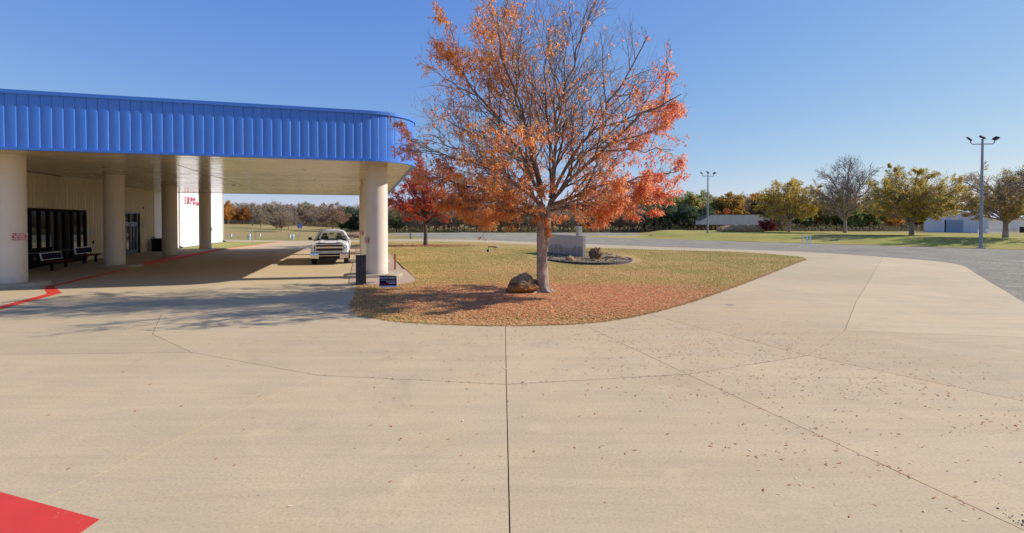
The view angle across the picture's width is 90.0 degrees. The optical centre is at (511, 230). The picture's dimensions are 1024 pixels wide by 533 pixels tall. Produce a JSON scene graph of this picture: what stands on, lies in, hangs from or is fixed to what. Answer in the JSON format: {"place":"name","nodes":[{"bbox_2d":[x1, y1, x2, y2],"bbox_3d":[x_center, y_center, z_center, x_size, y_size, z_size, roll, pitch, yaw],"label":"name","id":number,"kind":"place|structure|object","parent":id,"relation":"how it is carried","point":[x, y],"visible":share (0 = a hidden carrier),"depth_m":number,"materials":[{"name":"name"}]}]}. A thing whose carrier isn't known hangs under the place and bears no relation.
{"place":"outdoors","nodes":[
{"label":"outdoors","id":0,"kind":"place"},
{"bbox_2d":[0,249,212,288],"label":"entrance walk","id":1,"kind":"structure","parent":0,"point":[61,273],"depth_m":25.82,"materials":[{"name":"concrete"}]},
{"bbox_2d":[39,251,73,270],"bbox_3d":[-22.782,1.498,25.640,0.589,0.880,1.840,0,1,-16],"label":"bench","id":2,"kind":"object","parent":1,"relation":"on","point":[50,255],"visible":0.93,"depth_m":25.41,"materials":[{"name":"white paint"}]},
{"bbox_2d":[74,246,102,263],"bbox_3d":[-23.657,1.331,28.611,0.589,0.880,1.840,0,1,-16],"label":"bench","id":3,"kind":"object","parent":1,"relation":"on","point":[81,250],"visible":1,"depth_m":28.45,"materials":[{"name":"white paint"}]},
{"bbox_2d":[27,171,225,269],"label":"exhibition hall","id":4,"kind":"structure","parent":1,"relation":"on","point":[62,220],"depth_m":30.92,"materials":[{"name":"beige metal"}]},
{"bbox_2d":[27,208,86,269],"bbox_3d":[-23.859,0.407,25.069,0.175,3.088,11.550,0,1,-16],"label":"storefront window","id":5,"kind":"structure","parent":4,"relation":"in","point":[49,230],"depth_m":27.57,"materials":[{"name":"black glass"}]},
{"bbox_2d":[125,212,140,253],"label":"entrance doors","id":6,"kind":"structure","parent":4,"relation":"in","point":[132,232],"depth_m":36.88,"materials":[{"name":"glass"}]},
{"bbox_2d":[151,238,161,250],"bbox_3d":[-27.521,1.074,39.876,0.760,1.000,0.880,0,1,-16],"label":"trash bin","id":7,"kind":"object","parent":1,"relation":"on","point":[156,244],"visible":0.68,"depth_m":39.48,"materials":[{"name":"black plastic"}]},
{"bbox_2d":[349,246,414,284],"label":"side walk","id":8,"kind":"structure","parent":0,"point":[406,277],"depth_m":22.78,"materials":[{"name":"concrete"}]},
{"bbox_2d":[355,255,365,284],"bbox_3d":[-5.793,1.492,19.641,0.400,1.130,0.400,0,1,-16],"label":"pedestal","id":9,"kind":"object","parent":8,"relation":"on","point":[360,269],"visible":0.94,"depth_m":19.46,"materials":[{"name":"blue metal"}]},
{"bbox_2d":[0,0,1023,220],"label":"sky","id":10,"kind":"structure","parent":0,"point":[780,90],"materials":[{"name":"blue"}]},
{"bbox_2d":[428,232,639,235],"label":"gravel berm","id":11,"kind":"structure","parent":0,"point":[527,234],"depth_m":95.15,"materials":[{"name":"grey gravel"}]},
{"bbox_2d":[101,223,1023,326],"bbox_3d":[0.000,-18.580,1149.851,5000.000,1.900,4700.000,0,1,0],"label":"terrain","id":12,"kind":"structure","parent":0,"point":[239,231],"depth_m":108.77,"materials":[{"name":"green plant"}]},
{"bbox_2d":[181,242,273,248],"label":"grass verge","id":13,"kind":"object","parent":12,"relation":"on","point":[226,245],"depth_m":54.46,"materials":[{"name":"plant"}]},
{"bbox_2d":[224,200,235,223],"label":"gold tree","id":14,"kind":"object","parent":12,"relation":"on","point":[228,215],"visible":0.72,"depth_m":149.39,"materials":[{"name":"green plant"}]},
{"bbox_2d":[234,206,252,222],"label":"tree","id":15,"kind":"object","parent":12,"relation":"on","point":[243,215],"visible":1,"depth_m":151.12,"materials":[{"name":"brown plant"}]},
{"bbox_2d":[237,203,258,223],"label":"bare tree","id":16,"kind":"object","parent":12,"relation":"on","point":[250,208],"visible":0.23,"depth_m":165.60,"materials":[{"name":"brown plant"}]},
{"bbox_2d":[252,208,271,227],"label":"bare tree","id":17,"kind":"object","parent":12,"relation":"on","point":[259,217],"visible":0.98,"depth_m":127.59,"materials":[{"name":"brown plant"}]},
{"bbox_2d":[252,203,277,219],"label":"bare tree","id":18,"kind":"object","parent":12,"relation":"on","point":[263,206],"visible":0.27,"depth_m":156.43,"materials":[{"name":"brown plant"}]},
{"bbox_2d":[262,199,287,217],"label":"bare tree","id":19,"kind":"object","parent":12,"relation":"on","point":[276,207],"visible":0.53,"depth_m":155.73,"materials":[{"name":"brown plant"}]},
{"bbox_2d":[225,202,326,223],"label":"wood","id":20,"kind":"object","parent":12,"relation":"on","point":[324,205],"visible":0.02,"depth_m":182.51,"materials":[{"name":"brown plant"}]},
{"bbox_2d":[268,210,293,231],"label":"bare tree","id":21,"kind":"object","parent":12,"relation":"on","point":[281,220],"visible":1,"depth_m":111.38,"materials":[{"name":"brown plant"}]},
{"bbox_2d":[224,216,339,227],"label":"undergrowth","id":22,"kind":"object","parent":12,"relation":"on","point":[234,221],"visible":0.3,"depth_m":156.05,"materials":[{"name":"brown plant"}]},
{"bbox_2d":[280,209,300,229],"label":"bare tree","id":23,"kind":"object","parent":12,"relation":"on","point":[294,219],"visible":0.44,"depth_m":123.95,"materials":[{"name":"brown plant"}]},
{"bbox_2d":[288,203,313,224],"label":"bare tree","id":24,"kind":"object","parent":12,"relation":"on","point":[302,215],"visible":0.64,"depth_m":161.19,"materials":[{"name":"brown plant"}]},
{"bbox_2d":[305,208,324,223],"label":"bare tree","id":25,"kind":"object","parent":12,"relation":"on","point":[316,214],"visible":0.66,"depth_m":157.62,"materials":[{"name":"brown plant"}]},
{"bbox_2d":[315,201,351,228],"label":"oak tree","id":26,"kind":"object","parent":12,"relation":"on","point":[337,214],"visible":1,"depth_m":120.79,"materials":[{"name":"brown plant"}]},
{"bbox_2d":[336,207,353,229],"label":"cedar tree","id":27,"kind":"object","parent":12,"relation":"on","point":[341,226],"visible":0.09,"depth_m":134.12,"materials":[{"name":"green plant"}]},
{"bbox_2d":[342,210,356,230],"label":"cedar tree","id":28,"kind":"object","parent":12,"relation":"on","point":[348,224],"visible":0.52,"depth_m":127.75,"materials":[{"name":"green plant"}]},
{"bbox_2d":[343,232,359,237],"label":"dirt mound","id":29,"kind":"object","parent":12,"relation":"on","point":[354,234],"visible":0.3,"depth_m":78.92,"materials":[{"name":"brown soil"}]},
{"bbox_2d":[349,210,358,230],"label":"cedar tree","id":30,"kind":"object","parent":12,"relation":"on","point":[354,219],"visible":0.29,"depth_m":127.18,"materials":[{"name":"green plant"}]},
{"bbox_2d":[388,202,397,223],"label":"bare tree","id":31,"kind":"object","parent":12,"relation":"on","point":[390,215],"visible":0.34,"depth_m":120.49,"materials":[{"name":"brown plant"}]},
{"bbox_2d":[388,209,406,231],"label":"green tree","id":32,"kind":"object","parent":12,"relation":"on","point":[395,224],"visible":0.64,"depth_m":121.03,"materials":[{"name":"green plant"}]},
{"bbox_2d":[396,211,415,231],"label":"bare tree","id":33,"kind":"object","parent":12,"relation":"on","point":[406,223],"visible":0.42,"depth_m":120.74,"materials":[{"name":"brown plant"}]},
{"bbox_2d":[406,209,433,231],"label":"bare tree","id":34,"kind":"object","parent":12,"relation":"on","point":[416,223],"visible":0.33,"depth_m":119.51,"materials":[{"name":"brown plant"}]},
{"bbox_2d":[434,209,461,230],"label":"bare tree","id":35,"kind":"object","parent":12,"relation":"on","point":[454,222],"visible":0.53,"depth_m":120.64,"materials":[{"name":"brown plant"}]},
{"bbox_2d":[460,212,480,230],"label":"bare tree","id":36,"kind":"object","parent":12,"relation":"on","point":[466,224],"visible":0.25,"depth_m":120.59,"materials":[{"name":"brown plant"}]},
{"bbox_2d":[0,239,1023,532],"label":"concrete drive","id":37,"kind":"structure","parent":12,"relation":"on","point":[88,427],"depth_m":6.62,"materials":[{"name":"beige concrete"}]},
{"bbox_2d":[0,286,61,308],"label":"red fire lane line","id":38,"kind":"object","parent":37,"relation":"on","point":[51,290],"visible":1,"depth_m":16.47,"materials":[{"name":"paint"}]},
{"bbox_2d":[0,492,98,532],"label":"red painted patch","id":39,"kind":"object","parent":37,"relation":"on","point":[20,515],"visible":1,"depth_m":4.14,"materials":[{"name":"paint"}]},
{"bbox_2d":[46,268,129,286],"bbox_3d":[-18.495,2.000,22.689,0.238,0.001,8.000,0,1,-19],"label":"red curb line","id":40,"kind":"object","parent":37,"relation":"on","point":[87,277],"visible":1,"depth_m":21.71,"materials":[{"name":"paint"}]},
{"bbox_2d":[0,89,414,287],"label":"entrance canopy","id":41,"kind":"object","parent":37,"relation":"on","point":[167,148],"visible":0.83,"depth_m":20.11,"materials":[{"name":"blue metal"}]},
{"bbox_2d":[12,233,27,239],"bbox_3d":[-18.250,0.209,18.968,0.016,0.260,0.515,0,1,17],"label":"column sign","id":42,"kind":"object","parent":41,"relation":"attached to","point":[18,236],"visible":1,"depth_m":18.97,"materials":[{"name":"red paint"}]},
{"bbox_2d":[143,241,282,265],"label":"red curb","id":43,"kind":"structure","parent":37,"relation":"on","point":[170,258],"depth_m":34.75,"materials":[{"name":"paint"}]},
{"bbox_2d":[308,229,353,263],"bbox_3d":[-11.060,0.873,31.508,2.540,1.955,6.141,0,1,-16],"label":"pickup truck","id":44,"kind":"object","parent":37,"relation":"on","point":[324,246],"visible":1,"depth_m":28.91,"materials":[{"name":"white paint"}]},
{"bbox_2d":[49,301,1022,530],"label":"stray leaves","id":45,"kind":"object","parent":37,"relation":"on","point":[732,384],"visible":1,"depth_m":7.94,"materials":[{"name":"brown plant"}]},
{"bbox_2d":[504,205,536,231],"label":"bare tree","id":46,"kind":"object","parent":12,"relation":"on","point":[525,220],"visible":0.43,"depth_m":120.19,"materials":[{"name":"brown plant"}]},
{"bbox_2d":[388,224,653,232],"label":"undergrowth","id":47,"kind":"object","parent":12,"relation":"on","point":[626,230],"visible":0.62,"depth_m":120.86,"materials":[{"name":"green plant"}]},
{"bbox_2d":[402,222,643,229],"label":"wood","id":48,"kind":"object","parent":12,"relation":"on","point":[523,225],"visible":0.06,"depth_m":159.35,"materials":[{"name":"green plant"}]},
{"bbox_2d":[551,210,568,231],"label":"bare tree","id":49,"kind":"object","parent":12,"relation":"on","point":[563,224],"visible":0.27,"depth_m":119.88,"materials":[{"name":"brown plant"}]},
{"bbox_2d":[558,211,583,231],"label":"bare tree","id":50,"kind":"object","parent":12,"relation":"on","point":[573,223],"visible":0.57,"depth_m":118.70,"materials":[{"name":"brown plant"}]},
{"bbox_2d":[564,208,596,228],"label":"bare tree","id":51,"kind":"object","parent":12,"relation":"on","point":[588,223],"visible":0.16,"depth_m":122.02,"materials":[{"name":"brown plant"}]},
{"bbox_2d":[606,214,624,231],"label":"bare tree","id":52,"kind":"object","parent":12,"relation":"on","point":[613,223],"visible":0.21,"depth_m":121.00,"materials":[{"name":"brown plant"}]},
{"bbox_2d":[607,212,630,230],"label":"bare tree","id":53,"kind":"object","parent":12,"relation":"on","point":[620,224],"visible":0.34,"depth_m":121.69,"materials":[{"name":"brown plant"}]},
{"bbox_2d":[626,204,654,230],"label":"bare tree","id":54,"kind":"object","parent":12,"relation":"on","point":[636,224],"visible":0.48,"depth_m":118.44,"materials":[{"name":"brown plant"}]},
{"bbox_2d":[641,205,659,227],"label":"green tree","id":55,"kind":"object","parent":12,"relation":"on","point":[654,222],"visible":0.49,"depth_m":118.77,"materials":[{"name":"green plant"}]},
{"bbox_2d":[658,203,678,228],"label":"cedar tree","id":56,"kind":"object","parent":12,"relation":"on","point":[669,213],"visible":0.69,"depth_m":118.23,"materials":[{"name":"green plant"}]},
{"bbox_2d":[665,196,680,208],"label":"green tree","id":57,"kind":"object","parent":12,"relation":"on","point":[677,202],"visible":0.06,"depth_m":127.81,"materials":[{"name":"green plant"}]},
{"bbox_2d":[673,203,699,229],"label":"cedar tree","id":58,"kind":"object","parent":12,"relation":"on","point":[686,213],"visible":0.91,"depth_m":115.20,"materials":[{"name":"green plant"}]},
{"bbox_2d":[676,192,700,209],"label":"green tree","id":59,"kind":"object","parent":12,"relation":"on","point":[686,199],"visible":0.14,"depth_m":127.96,"materials":[{"name":"green plant"}]},
{"bbox_2d":[670,190,713,202],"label":"bare tree","id":60,"kind":"object","parent":12,"relation":"on","point":[687,192],"visible":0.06,"depth_m":150.41,"materials":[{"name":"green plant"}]},
{"bbox_2d":[680,195,706,210],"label":"gold tree","id":61,"kind":"object","parent":12,"relation":"on","point":[691,197],"visible":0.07,"depth_m":128.10,"materials":[{"name":"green plant"}]},
{"bbox_2d":[696,189,711,201],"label":"green tree","id":62,"kind":"object","parent":12,"relation":"on","point":[701,195],"visible":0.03,"depth_m":162.63,"materials":[{"name":"green plant"}]},
{"bbox_2d":[388,233,1023,301],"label":"gravel lot","id":63,"kind":"structure","parent":12,"relation":"on","point":[1002,269],"depth_m":33.97,"materials":[{"name":"stone"}]},
{"bbox_2d":[697,205,715,228],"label":"cedar tree","id":64,"kind":"object","parent":12,"relation":"on","point":[700,211],"visible":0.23,"depth_m":116.96,"materials":[{"name":"green plant"}]},
{"bbox_2d":[463,238,958,260],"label":"asphalt lane","id":65,"kind":"structure","parent":12,"relation":"on","point":[896,253],"depth_m":48.50,"materials":[{"name":"grey asphalt"}]},
{"bbox_2d":[645,219,780,231],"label":"undergrowth","id":66,"kind":"object","parent":12,"relation":"on","point":[656,228],"visible":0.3,"depth_m":114.65,"materials":[{"name":"green plant"}]},
{"bbox_2d":[709,196,732,213],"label":"green tree","id":67,"kind":"object","parent":12,"relation":"on","point":[715,202],"visible":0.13,"depth_m":131.18,"materials":[{"name":"green plant"}]},
{"bbox_2d":[715,208,733,225],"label":"tree","id":68,"kind":"object","parent":12,"relation":"on","point":[727,210],"visible":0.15,"depth_m":120.94,"materials":[{"name":"orange plant"}]},
{"bbox_2d":[713,191,749,213],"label":"gold tree","id":69,"kind":"object","parent":12,"relation":"on","point":[736,207],"visible":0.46,"depth_m":129.18,"materials":[{"name":"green plant"}]},
{"bbox_2d":[696,214,772,229],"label":"open shed","id":70,"kind":"structure","parent":12,"relation":"on","point":[730,219],"depth_m":105.26,"materials":[{"name":"grey metal"}]},
{"bbox_2d":[726,196,757,213],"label":"bare tree","id":71,"kind":"object","parent":12,"relation":"on","point":[748,205],"visible":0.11,"depth_m":132.90,"materials":[{"name":"brown plant"}]},
{"bbox_2d":[746,193,764,213],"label":"gold tree","id":72,"kind":"object","parent":12,"relation":"on","point":[752,207],"visible":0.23,"depth_m":134.38,"materials":[{"name":"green plant"}]},
{"bbox_2d":[769,212,795,228],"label":"bare tree","id":73,"kind":"object","parent":12,"relation":"on","point":[782,221],"visible":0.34,"depth_m":112.69,"materials":[{"name":"brown plant"}]},
{"bbox_2d":[785,210,810,228],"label":"cedar tree","id":74,"kind":"object","parent":12,"relation":"on","point":[796,221],"visible":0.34,"depth_m":116.50,"materials":[{"name":"green plant"}]},
{"bbox_2d":[806,212,819,227],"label":"green tree","id":75,"kind":"object","parent":12,"relation":"on","point":[812,220],"visible":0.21,"depth_m":121.49,"materials":[{"name":"green plant"}]},
{"bbox_2d":[812,206,825,228],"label":"gold tree","id":76,"kind":"object","parent":12,"relation":"on","point":[820,217],"visible":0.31,"depth_m":122.09,"materials":[{"name":"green plant"}]},
{"bbox_2d":[818,199,849,230],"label":"green tree","id":77,"kind":"object","parent":12,"relation":"on","point":[835,220],"visible":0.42,"depth_m":117.86,"materials":[{"name":"green plant"}]},
{"bbox_2d":[775,219,923,231],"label":"undergrowth","id":78,"kind":"object","parent":12,"relation":"on","point":[885,228],"visible":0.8,"depth_m":112.34,"materials":[{"name":"brown plant"}]},
{"bbox_2d":[838,207,863,228],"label":"green tree","id":79,"kind":"object","parent":12,"relation":"on","point":[855,219],"visible":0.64,"depth_m":113.97,"materials":[{"name":"green plant"}]},
{"bbox_2d":[858,205,884,227],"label":"green tree","id":80,"kind":"object","parent":12,"relation":"on","point":[868,219],"visible":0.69,"depth_m":114.37,"materials":[{"name":"green plant"}]},
{"bbox_2d":[867,205,897,229],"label":"tree","id":81,"kind":"object","parent":12,"relation":"on","point":[885,219],"visible":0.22,"depth_m":115.77,"materials":[{"name":"brown plant"}]},
{"bbox_2d":[885,204,905,228],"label":"gold tree","id":82,"kind":"object","parent":12,"relation":"on","point":[900,220],"visible":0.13,"depth_m":117.59,"materials":[{"name":"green plant"}]},
{"bbox_2d":[903,205,923,228],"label":"gold tree","id":83,"kind":"object","parent":12,"relation":"on","point":[917,222],"visible":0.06,"depth_m":121.67,"materials":[{"name":"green plant"}]},
{"bbox_2d":[991,169,1023,207],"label":"cedar tree","id":84,"kind":"object","parent":12,"relation":"on","point":[1011,182],"visible":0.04,"depth_m":111.58,"materials":[{"name":"green plant"}]},
{"bbox_2d":[348,241,807,326],"bbox_3d":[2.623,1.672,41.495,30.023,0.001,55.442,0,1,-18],"label":"lawn","id":85,"kind":"structure","parent":0,"point":[504,246],"depth_m":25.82,"materials":[{"name":"beige plant"}]},
{"bbox_2d":[379,276,396,289],"bbox_3d":[-4.371,1.845,18.047,0.610,0.520,0.019,0,1,-3],"label":"yard sign","id":86,"kind":"object","parent":85,"relation":"on","point":[387,281],"visible":0.99,"depth_m":18.04,"materials":[{"name":"blue plastic"}]},
{"bbox_2d":[388,156,462,244],"bbox_3d":[-8.822,-2.974,52.158,9.393,9.226,8.444,0,1,0],"label":"red tree","id":87,"kind":"object","parent":85,"relation":"on","point":[416,203],"visible":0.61,"depth_m":50.94,"materials":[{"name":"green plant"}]},
{"bbox_2d":[357,243,499,247],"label":"leaf litter","id":88,"kind":"object","parent":85,"relation":"on","point":[425,246],"visible":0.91,"depth_m":51.31,"materials":[{"name":"brown plant"}]},
{"bbox_2d":[506,272,539,292],"bbox_3d":[0.373,1.778,17.387,1.169,0.779,0.977,0,1,0],"label":"boulder","id":89,"kind":"object","parent":85,"relation":"on","point":[523,282],"visible":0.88,"depth_m":17.09,"materials":[{"name":"stone"}]},
{"bbox_2d":[386,0,690,293],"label":"autumn tree","id":90,"kind":"object","parent":85,"relation":"on","point":[604,206],"visible":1,"depth_m":16.43,"materials":[{"name":"orange plant"}]},
{"bbox_2d":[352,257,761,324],"bbox_3d":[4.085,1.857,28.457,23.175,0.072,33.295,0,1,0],"label":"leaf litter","id":91,"kind":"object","parent":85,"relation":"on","point":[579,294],"visible":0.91,"depth_m":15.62,"materials":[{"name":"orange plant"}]},
{"bbox_2d":[547,252,633,264],"bbox_3d":[4.750,1.748,34.636,6.043,0.195,12.673,0,1,0],"label":"planting bed","id":92,"kind":"object","parent":85,"relation":"on","point":[590,262],"visible":0.38,"depth_m":30.46,"materials":[{"name":"soil"}]},
{"bbox_2d":[548,226,585,256],"bbox_3d":[3.906,0.722,37.409,0.400,2.150,6.200,0,1,-19],"label":"granite monument","id":93,"kind":"object","parent":92,"relation":"on","point":[574,245],"visible":0.77,"depth_m":36.53,"materials":[{"name":"stone"}]},
{"bbox_2d":[548,251,627,261],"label":"bed weeds","id":94,"kind":"object","parent":92,"relation":"on","point":[587,256],"visible":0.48,"depth_m":32.24,"materials":[{"name":"green plant"}]},
{"bbox_2d":[547,252,629,261],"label":"bed pebbles","id":95,"kind":"object","parent":92,"relation":"on","point":[584,257],"visible":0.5,"depth_m":32.56,"materials":[{"name":"grey gravel"}]},
{"bbox_2d":[588,247,602,258],"bbox_3d":[5.339,1.415,32.651,0.890,0.831,1.002,0,1,16],"label":"rock","id":96,"kind":"object","parent":92,"relation":"on","point":[595,252],"visible":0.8,"depth_m":32.33,"materials":[{"name":"brown stone"}]},
{"bbox_2d":[586,230,1023,249],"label":"grass bank","id":97,"kind":"structure","parent":0,"point":[997,241],"depth_m":62.79,"materials":[{"name":"green plant"}]},
{"bbox_2d":[700,171,715,232],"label":"floodlight pole","id":98,"kind":"object","parent":97,"relation":"on","point":[708,199],"visible":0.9,"depth_m":77.86,"materials":[{"name":"grey metal"}]},
{"bbox_2d":[716,224,764,231],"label":"soil heap","id":99,"kind":"object","parent":97,"relation":"on","point":[738,228],"visible":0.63,"depth_m":87.98,"materials":[{"name":"grey soil"}]},
{"bbox_2d":[757,218,777,230],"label":"red bush","id":100,"kind":"object","parent":97,"relation":"on","point":[769,226],"visible":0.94,"depth_m":88.33,"materials":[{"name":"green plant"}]},
{"bbox_2d":[753,177,827,231],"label":"yellow tree","id":101,"kind":"object","parent":97,"relation":"on","point":[795,201],"visible":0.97,"depth_m":85.24,"materials":[{"name":"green plant"}]},
{"bbox_2d":[808,153,883,232],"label":"bare tree","id":102,"kind":"object","parent":97,"relation":"on","point":[842,196],"visible":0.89,"depth_m":79.27,"materials":[{"name":"grey plant"}]},
{"bbox_2d":[857,163,971,234],"bbox_3d":[51.720,-4.114,66.038,12.198,9.625,12.096,0,1,0],"label":"olive tree","id":103,"kind":"object","parent":97,"relation":"on","point":[924,201],"visible":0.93,"depth_m":64.16,"materials":[{"name":"green plant"}]},
{"bbox_2d":[966,135,999,248],"bbox_3d":[42.986,-3.535,46.858,2.864,10.433,0.480,0,1,4],"label":"floodlight pole","id":104,"kind":"object","parent":97,"relation":"on","point":[995,138],"visible":0.98,"depth_m":46.78,"materials":[{"name":"grey metal"}]},
{"bbox_2d":[948,160,1023,237],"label":"forked tree","id":105,"kind":"object","parent":97,"relation":"on","point":[1011,202],"visible":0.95,"depth_m":54.85,"materials":[{"name":"green plant"}]},
{"bbox_2d":[924,210,1023,232],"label":"warehouse","id":106,"kind":"structure","parent":0,"point":[960,223],"depth_m":98.54,"materials":[{"name":"grey metal"}]},
{"bbox_2d":[944,220,963,231],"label":"roller door","id":107,"kind":"structure","parent":106,"relation":"in","point":[950,225],"depth_m":100.37,"materials":[{"name":"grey metal"}]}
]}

